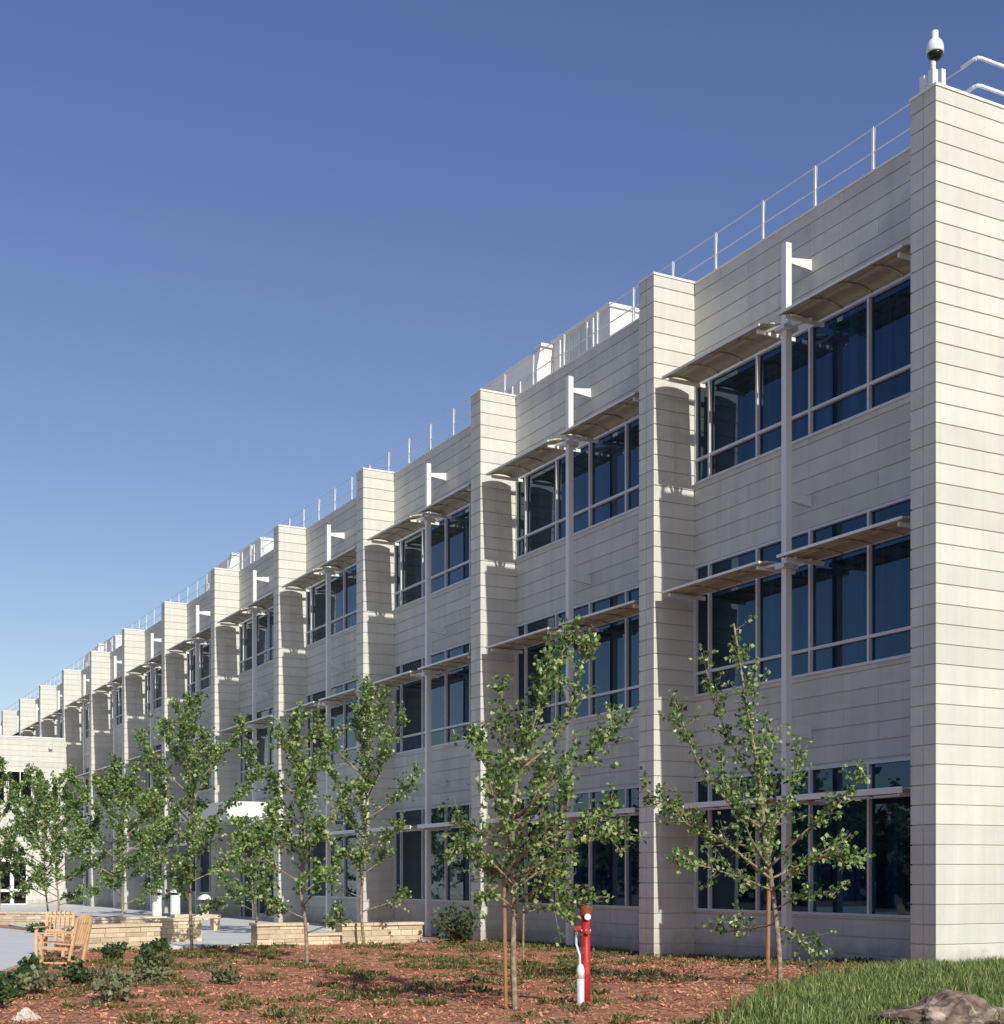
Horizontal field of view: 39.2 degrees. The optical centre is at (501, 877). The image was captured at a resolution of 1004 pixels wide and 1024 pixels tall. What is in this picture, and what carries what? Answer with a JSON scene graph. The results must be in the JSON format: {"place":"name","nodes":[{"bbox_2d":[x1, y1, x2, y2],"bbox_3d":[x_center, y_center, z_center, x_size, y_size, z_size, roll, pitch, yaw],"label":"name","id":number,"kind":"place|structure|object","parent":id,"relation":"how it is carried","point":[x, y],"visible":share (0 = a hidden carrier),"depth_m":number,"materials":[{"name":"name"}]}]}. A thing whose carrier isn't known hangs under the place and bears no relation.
{"place":"outdoors","nodes":[
{"label":"outdoors","id":0,"kind":"place"},
{"bbox_2d":[0,928,60,971],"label":"path","id":1,"kind":"structure","parent":0,"point":[16,945],"depth_m":34.48,"materials":[{"name":"concrete"}]},
{"bbox_2d":[0,904,434,948],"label":"plaza","id":2,"kind":"structure","parent":0,"point":[236,931],"depth_m":53.04,"materials":[{"name":"concrete"}]},
{"bbox_2d":[0,911,76,925],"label":"stone seat wall","id":3,"kind":"structure","parent":2,"relation":"on","point":[18,917],"depth_m":50.79,"materials":[{"name":"beige stone"}]},
{"bbox_2d":[0,784,90,910],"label":"young tree","id":4,"kind":"object","parent":2,"relation":"on","point":[44,858],"visible":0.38,"depth_m":60.04,"materials":[{"name":"green plant"}]},
{"bbox_2d":[0,766,113,911],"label":"young tree","id":5,"kind":"object","parent":2,"relation":"on","point":[40,786],"visible":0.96,"depth_m":53.68,"materials":[{"name":"green plant"}]},
{"bbox_2d":[71,916,166,923],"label":"stone seat wall","id":6,"kind":"structure","parent":2,"relation":"on","point":[116,920],"depth_m":42.03,"materials":[{"name":"beige stone"}]},
{"bbox_2d":[62,753,186,916],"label":"young tree","id":7,"kind":"object","parent":2,"relation":"on","point":[103,787],"visible":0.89,"depth_m":53.42,"materials":[{"name":"green plant"}]},
{"bbox_2d":[152,890,162,915],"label":"litter bin","id":8,"kind":"object","parent":2,"relation":"on","point":[157,905],"visible":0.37,"depth_m":54.84,"materials":[{"name":"white metal"}]},
{"bbox_2d":[112,794,205,900],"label":"young tree","id":9,"kind":"object","parent":2,"relation":"on","point":[137,837],"visible":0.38,"depth_m":61.75,"materials":[{"name":"green plant"}]},
{"bbox_2d":[143,917,203,941],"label":"stone seat wall","id":10,"kind":"structure","parent":2,"relation":"on","point":[174,929],"depth_m":37.30,"materials":[{"name":"beige stone"}]},
{"bbox_2d":[170,890,179,913],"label":"litter bin","id":11,"kind":"object","parent":2,"relation":"on","point":[174,903],"visible":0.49,"depth_m":55.07,"materials":[{"name":"white metal"}]},
{"bbox_2d":[170,914,220,930],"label":"stone bench","id":12,"kind":"object","parent":2,"relation":"on","point":[214,922],"visible":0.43,"depth_m":44.91,"materials":[{"name":"beige stone"}]},
{"bbox_2d":[197,894,212,919],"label":"pedestal fixture","id":13,"kind":"object","parent":2,"relation":"on","point":[203,897],"visible":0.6,"depth_m":56.74,"materials":[{"name":"white paint"}]},
{"bbox_2d":[214,812,295,922],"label":"young tree","id":14,"kind":"object","parent":2,"relation":"on","point":[264,836],"visible":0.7,"depth_m":43.81,"materials":[{"name":"green plant"}]},
{"bbox_2d":[0,925,896,1023],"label":"mulch bed","id":15,"kind":"object","parent":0,"point":[598,1012],"visible":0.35,"depth_m":20.30,"materials":[{"name":"brown wood"}]},
{"bbox_2d":[0,976,16,1007],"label":"shrub","id":16,"kind":"object","parent":15,"relation":"on","point":[4,993],"visible":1,"depth_m":18.60,"materials":[{"name":"green plant"}]},
{"bbox_2d":[0,971,22,984],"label":"shrub","id":17,"kind":"object","parent":15,"relation":"on","point":[3,973],"visible":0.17,"depth_m":21.83,"materials":[{"name":"green plant"}]},
{"bbox_2d":[0,974,28,998],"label":"shrub","id":18,"kind":"object","parent":15,"relation":"on","point":[20,986],"visible":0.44,"depth_m":20.28,"materials":[{"name":"green plant"}]},
{"bbox_2d":[12,1007,40,1021],"bbox_3d":[-5.849,1.735,17.318,0.286,0.281,0.282,0,0,29],"label":"pale stone","id":19,"kind":"object","parent":15,"relation":"on","point":[25,1013],"visible":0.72,"depth_m":17.25,"materials":[{"name":"white stone"}]},
{"bbox_2d":[14,965,49,982],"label":"shrub","id":20,"kind":"object","parent":15,"relation":"on","point":[17,971],"visible":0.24,"depth_m":23.33,"materials":[{"name":"green plant"}]},
{"bbox_2d":[17,952,48,969],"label":"shrub","id":21,"kind":"object","parent":15,"relation":"on","point":[33,959],"visible":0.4,"depth_m":24.73,"materials":[{"name":"green plant"}]},
{"bbox_2d":[25,922,44,932],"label":"shrub","id":22,"kind":"object","parent":15,"relation":"on","point":[30,928],"visible":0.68,"depth_m":43.12,"materials":[{"name":"green plant"}]},
{"bbox_2d":[16,963,60,993],"bbox_3d":[-6.904,1.540,21.118,0.719,0.516,0.636,0,0,29],"label":"shrub","id":23,"kind":"object","parent":15,"relation":"on","point":[38,982],"visible":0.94,"depth_m":21.07,"materials":[{"name":"green plant"}]},
{"bbox_2d":[33,909,74,956],"bbox_3d":[-9.806,1.227,30.964,0.670,1.017,0.891,0,0,0],"label":"garden chair","id":24,"kind":"object","parent":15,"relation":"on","point":[46,936],"visible":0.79,"depth_m":31.22,"materials":[{"name":"brown wood"}]},
{"bbox_2d":[37,914,93,966],"bbox_3d":[-8.549,1.227,27.672,0.891,1.017,0.670,0,0,10],"label":"garden chair","id":25,"kind":"object","parent":15,"relation":"on","point":[81,932],"visible":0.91,"depth_m":27.59,"materials":[{"name":"brown wood"}]},
{"bbox_2d":[57,955,101,983],"bbox_3d":[-6.875,1.532,22.934,0.808,0.532,0.701,0,0,15],"label":"shrub","id":26,"kind":"object","parent":15,"relation":"on","point":[77,972],"visible":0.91,"depth_m":22.82,"materials":[{"name":"green plant"}]},
{"bbox_2d":[85,963,134,986],"bbox_3d":[-6.048,1.554,21.838,0.623,0.500,0.679,0,0,26],"label":"shrub","id":27,"kind":"object","parent":15,"relation":"on","point":[106,975],"visible":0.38,"depth_m":21.74,"materials":[{"name":"green plant"}]},
{"bbox_2d":[99,942,124,959],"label":"shrub","id":28,"kind":"object","parent":15,"relation":"on","point":[107,951],"visible":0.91,"depth_m":29.42,"materials":[{"name":"green plant"}]},
{"bbox_2d":[91,968,137,1002],"bbox_3d":[-5.413,1.533,19.722,0.625,0.553,0.782,0,0,-28],"label":"shrub","id":29,"kind":"object","parent":15,"relation":"on","point":[114,991],"visible":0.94,"depth_m":19.64,"materials":[{"name":"green plant"}]},
{"bbox_2d":[106,941,130,953],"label":"shrub","id":30,"kind":"object","parent":15,"relation":"on","point":[116,946],"visible":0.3,"depth_m":31.11,"materials":[{"name":"green plant"}]},
{"bbox_2d":[76,923,161,950],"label":"stone seat wall","id":31,"kind":"structure","parent":15,"relation":"on","point":[133,934],"depth_m":34.25,"materials":[{"name":"beige stone"}]},
{"bbox_2d":[132,957,164,975],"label":"shrub","id":32,"kind":"object","parent":15,"relation":"on","point":[154,964],"visible":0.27,"depth_m":24.63,"materials":[{"name":"green plant"}]},
{"bbox_2d":[139,940,162,953],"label":"shrub","id":33,"kind":"object","parent":15,"relation":"on","point":[154,945],"visible":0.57,"depth_m":32.26,"materials":[{"name":"green plant"}]},
{"bbox_2d":[134,960,173,984],"bbox_3d":[-5.669,1.573,22.965,0.573,0.450,0.562,0,0,33],"label":"shrub","id":34,"kind":"object","parent":15,"relation":"on","point":[155,974],"visible":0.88,"depth_m":22.89,"materials":[{"name":"green plant"}]},
{"bbox_2d":[134,946,173,967],"bbox_3d":[-6.478,1.541,26.264,0.765,0.514,0.722,0,0,-28],"label":"shrub","id":35,"kind":"object","parent":15,"relation":"on","point":[153,956],"visible":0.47,"depth_m":26.27,"materials":[{"name":"green plant"}]},
{"bbox_2d":[150,937,170,951],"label":"shrub","id":36,"kind":"object","parent":15,"relation":"on","point":[164,944],"visible":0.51,"depth_m":32.92,"materials":[{"name":"green plant"}]},
{"bbox_2d":[126,691,262,948],"bbox_3d":[-7.693,-1.320,34.464,2.985,6.364,3.364,0,0,-42],"label":"young tree","id":37,"kind":"object","parent":15,"relation":"on","point":[188,719],"visible":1,"depth_m":34.19,"materials":[{"name":"green plant"}]},
{"bbox_2d":[206,964,244,984],"bbox_3d":[-4.441,1.602,22.857,0.643,0.391,0.541,0,0,-28],"label":"shrub","id":38,"kind":"object","parent":15,"relation":"on","point":[228,975],"visible":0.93,"depth_m":22.80,"materials":[{"name":"green plant"}]},
{"bbox_2d":[249,922,308,944],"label":"stone seat wall","id":39,"kind":"structure","parent":15,"relation":"on","point":[278,933],"depth_m":35.60,"materials":[{"name":"beige stone"}]},
{"bbox_2d":[232,699,358,963],"bbox_3d":[-4.117,-0.867,28.598,2.455,5.458,2.403,0,0,0],"label":"young tree","id":40,"kind":"object","parent":15,"relation":"on","point":[305,786],"visible":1,"depth_m":28.32,"materials":[{"name":"green plant"}]},
{"bbox_2d":[308,932,341,944],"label":"stone seat wall","id":41,"kind":"structure","parent":15,"relation":"on","point":[320,938],"depth_m":36.27,"materials":[{"name":"beige stone"}]},
{"bbox_2d":[309,674,423,944],"bbox_3d":[-3.501,-1.664,36.154,3.008,7.057,3.132,0,0,0],"label":"young tree","id":42,"kind":"object","parent":15,"relation":"on","point":[366,766],"visible":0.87,"depth_m":36.11,"materials":[{"name":"green plant"}]},
{"bbox_2d":[335,921,423,944],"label":"stone seat wall","id":43,"kind":"structure","parent":15,"relation":"on","point":[392,932],"depth_m":37.08,"materials":[{"name":"beige stone"}]},
{"bbox_2d":[430,894,481,943],"bbox_3d":[-1.025,1.132,36.801,1.581,1.371,1.359,0,0,27],"label":"shrub","id":44,"kind":"object","parent":15,"relation":"on","point":[458,927],"visible":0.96,"depth_m":36.71,"materials":[{"name":"green plant"}]},
{"bbox_2d":[0,938,921,1023],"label":"ground cover","id":45,"kind":"object","parent":15,"relation":"on","point":[570,963],"visible":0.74,"depth_m":23.42,"materials":[{"name":"green plant"}]},
{"bbox_2d":[502,880,507,1008],"bbox_3d":[0.038,0.939,18.086,0.082,1.801,0.052,0,0,-28],"label":"wooden stake","id":46,"kind":"object","parent":15,"relation":"on","point":[504,944],"visible":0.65,"depth_m":18.07,"materials":[{"name":"brown wood"}]},
{"bbox_2d":[522,907,524,960],"bbox_3d":[0.431,1.249,28.681,0.064,1.301,0.044,0,0,-28],"label":"wooden stake","id":47,"kind":"object","parent":15,"relation":"on","point":[523,917],"visible":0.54,"depth_m":28.66,"materials":[{"name":"brown wood"}]},
{"bbox_2d":[438,613,647,1008],"bbox_3d":[0.475,-0.821,18.133,2.644,5.208,2.734,0,0,0],"label":"young tree","id":48,"kind":"object","parent":15,"relation":"on","point":[538,782],"visible":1,"depth_m":17.96,"materials":[{"name":"green plant"}]},
{"bbox_2d":[576,964,584,1005],"bbox_3d":[1.007,1.410,18.100,0.101,0.600,0.104,0,0,-28],"label":"white canister","id":49,"kind":"object","parent":15,"relation":"on","point":[580,973],"visible":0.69,"depth_m":18.06,"materials":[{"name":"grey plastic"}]},
{"bbox_2d":[574,905,591,1005],"bbox_3d":[1.051,1.105,18.215,0.238,1.510,0.190,0,0,0],"label":"red post","id":50,"kind":"object","parent":15,"relation":"on","point":[585,913],"visible":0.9,"depth_m":18.17,"materials":[{"name":"metal"}]},
{"bbox_2d":[639,615,875,985],"bbox_3d":[3.548,-1.018,19.653,3.149,5.265,2.642,0,0,0],"label":"young tree","id":51,"kind":"object","parent":15,"relation":"on","point":[732,798],"visible":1,"depth_m":19.71,"materials":[{"name":"green plant"}]},
{"bbox_2d":[766,869,770,968],"bbox_3d":[4.463,0.742,23.642,0.100,1.901,0.070,0,0,-28],"label":"wooden stake","id":52,"kind":"object","parent":15,"relation":"on","point":[768,907],"visible":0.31,"depth_m":23.61,"materials":[{"name":"brown wood"}]},
{"bbox_2d":[0,0,1003,720],"label":"sky","id":53,"kind":"structure","parent":0,"point":[251,251],"materials":[{"name":"blue"}]},
{"bbox_2d":[707,955,1003,1023],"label":"lawn","id":54,"kind":"structure","parent":0,"point":[843,1004],"depth_m":17.34,"materials":[{"name":"plant"}]},
{"bbox_2d":[868,989,1003,1023],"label":"boulder","id":55,"kind":"object","parent":54,"relation":"on","point":[939,1005],"visible":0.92,"depth_m":15.13,"materials":[{"name":"stone"}]},
{"bbox_3d":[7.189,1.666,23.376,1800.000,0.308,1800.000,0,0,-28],"label":"ground","id":56,"kind":"structure","parent":0,"visible":0},
{"bbox_2d":[0,755,45,903],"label":"young tree","id":57,"kind":"object","parent":56,"relation":"on","point":[12,836],"visible":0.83,"depth_m":53.93,"materials":[{"name":"green plant"}]},
{"bbox_2d":[0,735,64,904],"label":"annex wing","id":58,"kind":"structure","parent":56,"relation":"on","point":[46,755],"depth_m":88.06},
{"bbox_2d":[0,770,4,803],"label":"window","id":59,"kind":"structure","parent":58,"relation":"in","point":[2,794],"depth_m":87.37,"materials":[{"name":"white paint"}]},
{"bbox_2d":[0,860,26,904],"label":"entrance door","id":60,"kind":"structure","parent":58,"relation":"in","point":[8,880],"depth_m":87.54,"materials":[{"name":"white paint"}]},
{"bbox_2d":[7,770,32,804],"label":"window","id":61,"kind":"structure","parent":58,"relation":"in","point":[17,776],"depth_m":87.84,"materials":[{"name":"black glass"}]},
{"bbox_2d":[0,82,1003,962],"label":"office building","id":62,"kind":"structure","parent":56,"relation":"on","point":[790,434],"depth_m":30.78,"materials":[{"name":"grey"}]},
{"bbox_2d":[56,717,61,737],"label":"window","id":63,"kind":"structure","parent":62,"relation":"in","point":[60,717],"depth_m":96.31,"materials":[{"name":"grey glass"}]},
{"bbox_2d":[81,842,89,888],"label":"window","id":64,"kind":"structure","parent":62,"relation":"in","point":[87,871],"depth_m":88.49,"materials":[{"name":"silver glass"}]},
{"bbox_2d":[81,767,89,813],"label":"window","id":65,"kind":"structure","parent":62,"relation":"in","point":[87,768],"depth_m":88.50,"materials":[{"name":"silver glass"}]},
{"bbox_2d":[81,703,89,740],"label":"window","id":66,"kind":"structure","parent":62,"relation":"in","point":[87,705],"depth_m":88.75,"materials":[{"name":"silver metal"}]},
{"bbox_2d":[84,643,104,668],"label":"rooftop unit","id":67,"kind":"object","parent":62,"relation":"on","point":[86,664],"visible":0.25,"depth_m":89.36,"materials":[{"name":"metal"}]},
{"bbox_2d":[104,635,121,651],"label":"rooftop unit","id":68,"kind":"object","parent":62,"relation":"on","point":[115,640],"visible":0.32,"depth_m":85.77,"materials":[{"name":"metal"}]},
{"bbox_2d":[110,840,121,889],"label":"window","id":69,"kind":"structure","parent":62,"relation":"in","point":[111,841],"depth_m":82.10,"materials":[{"name":"grey glass"}]},
{"bbox_2d":[110,756,121,808],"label":"window","id":70,"kind":"structure","parent":62,"relation":"in","point":[120,760],"depth_m":80.61,"materials":[{"name":"grey glass"}]},
{"bbox_2d":[110,685,121,728],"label":"window","id":71,"kind":"structure","parent":62,"relation":"in","point":[119,689],"depth_m":81.16,"materials":[{"name":"grey glass"}]},
{"bbox_2d":[144,836,161,890],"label":"window","id":72,"kind":"structure","parent":62,"relation":"in","point":[147,871],"depth_m":73.29,"materials":[{"name":"glass"}]},
{"bbox_2d":[144,666,161,714],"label":"window","id":73,"kind":"structure","parent":62,"relation":"in","point":[157,671],"depth_m":73.29,"materials":[{"name":"blue glass"}]},
{"bbox_2d":[145,743,161,792],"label":"window","id":74,"kind":"structure","parent":62,"relation":"in","point":[158,746],"depth_m":74.59,"materials":[{"name":"blue metal"}]},
{"bbox_2d":[187,830,210,892],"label":"window","id":75,"kind":"structure","parent":62,"relation":"in","point":[205,861],"depth_m":65.45,"materials":[{"name":"glass"}]},
{"bbox_2d":[187,726,210,791],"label":"window","id":76,"kind":"structure","parent":62,"relation":"in","point":[207,756],"depth_m":65.31,"materials":[{"name":"glass"}]},
{"bbox_2d":[187,639,210,696],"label":"window","id":77,"kind":"structure","parent":62,"relation":"in","point":[204,650],"depth_m":65.92,"materials":[{"name":"blue glass"}]},
{"bbox_2d":[205,553,240,591],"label":"rooftop unit","id":78,"kind":"object","parent":62,"relation":"on","point":[233,561],"visible":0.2,"depth_m":63.34,"materials":[{"name":"metal"}]},
{"bbox_2d":[239,537,273,569],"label":"rooftop unit","id":79,"kind":"object","parent":62,"relation":"on","point":[256,547],"visible":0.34,"depth_m":61.39,"materials":[{"name":"metal"}]},
{"bbox_2d":[239,826,273,919],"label":"window","id":80,"kind":"structure","parent":62,"relation":"in","point":[243,912],"depth_m":59.38,"materials":[{"name":"glass"}]},
{"bbox_2d":[239,706,273,784],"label":"window","id":81,"kind":"structure","parent":62,"relation":"in","point":[265,755],"depth_m":58.20,"materials":[{"name":"blue glass"}]},
{"bbox_2d":[239,606,273,674],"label":"window","id":82,"kind":"structure","parent":62,"relation":"in","point":[265,623],"depth_m":58.32,"materials":[{"name":"blue glass"}]},
{"bbox_2d":[258,859,273,918],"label":"entrance door","id":83,"kind":"structure","parent":62,"relation":"in","point":[260,915],"depth_m":57.98,"materials":[{"name":"silver metal"}]},
{"bbox_2d":[306,815,356,898],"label":"window","id":84,"kind":"structure","parent":62,"relation":"in","point":[348,879],"depth_m":50.26,"materials":[{"name":"glass"}]},
{"bbox_2d":[306,679,356,771],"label":"window","id":85,"kind":"structure","parent":62,"relation":"in","point":[339,714],"depth_m":50.42,"materials":[{"name":"blue glass"}]},
{"bbox_2d":[306,563,356,646],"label":"window","id":86,"kind":"structure","parent":62,"relation":"in","point":[343,587],"depth_m":50.78,"materials":[{"name":"blue glass"}]},
{"bbox_2d":[394,803,471,902],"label":"window","id":87,"kind":"structure","parent":62,"relation":"in","point":[447,881],"depth_m":43.37,"materials":[{"name":"glass"}]},
{"bbox_2d":[394,640,471,754],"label":"window","id":88,"kind":"structure","parent":62,"relation":"in","point":[451,698],"depth_m":43.12,"materials":[{"name":"blue glass"}]},
{"bbox_2d":[394,503,471,610],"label":"window","id":89,"kind":"structure","parent":62,"relation":"in","point":[451,552],"depth_m":43.18,"materials":[{"name":"blue glass"}]},
{"bbox_2d":[5,56,1003,710],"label":"roof railing","id":90,"kind":"object","parent":62,"relation":"on","point":[871,130],"visible":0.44,"depth_m":34.52,"materials":[{"name":"silver metal"}]},
{"bbox_2d":[481,342,553,394],"bbox_3d":[0.326,-13.575,40.133,0.690,1.870,3.960,0,0,-28],"label":"rooftop unit","id":91,"kind":"object","parent":62,"relation":"on","point":[524,369],"visible":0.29,"depth_m":38.90,"materials":[{"name":"metal"}]},
{"bbox_2d":[515,585,639,730],"bbox_3d":[2.213,-5.420,35.157,0.134,2.900,7.712,0,0,-28],"label":"window","id":92,"kind":"structure","parent":62,"relation":"in","point":[614,671],"depth_m":34.92,"materials":[{"name":"blue glass"}]},
{"bbox_2d":[515,415,639,559],"bbox_3d":[2.213,-9.765,35.157,0.134,2.210,7.712,0,0,-28],"label":"window","id":93,"kind":"structure","parent":62,"relation":"in","point":[606,476],"depth_m":35.52,"materials":[{"name":"blue glass"}]},
{"bbox_2d":[516,785,639,908],"bbox_3d":[2.213,-0.710,35.157,0.134,2.900,7.712,0,0,-28],"label":"window","id":94,"kind":"structure","parent":62,"relation":"in","point":[600,866],"depth_m":34.80,"materials":[{"name":"glass"}]},
{"bbox_2d":[551,302,639,371],"bbox_3d":[2.450,-13.640,37.444,1.010,2.000,3.000,0,0,-28],"label":"rooftop unit","id":95,"kind":"object","parent":62,"relation":"on","point":[587,328],"visible":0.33,"depth_m":36.80,"materials":[{"name":"metal"}]},
{"bbox_2d":[694,757,911,917],"bbox_3d":[6.096,-0.710,27.822,0.134,2.900,7.712,0,0,-28],"label":"window","id":96,"kind":"structure","parent":62,"relation":"in","point":[883,825],"depth_m":27.26,"materials":[{"name":"glass"}]},
{"bbox_2d":[694,495,911,697],"bbox_3d":[6.096,-5.420,27.822,0.134,2.900,7.712,0,0,-28],"label":"window","id":97,"kind":"structure","parent":62,"relation":"in","point":[852,610],"depth_m":27.66,"materials":[{"name":"blue glass"}]},
{"bbox_2d":[694,272,911,485],"bbox_3d":[6.096,-9.765,27.822,0.134,2.210,7.712,0,0,-28],"label":"window","id":98,"kind":"structure","parent":62,"relation":"in","point":[853,366],"depth_m":27.78,"materials":[{"name":"blue glass"}]},
{"bbox_2d":[920,30,945,91],"bbox_3d":[7.158,-13.620,23.514,0.418,0.900,0.318,0,0,26],"label":"security camera","id":99,"kind":"object","parent":62,"relation":"on","point":[935,49],"visible":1,"depth_m":23.44,"materials":[{"name":"white paint"}]}
]}

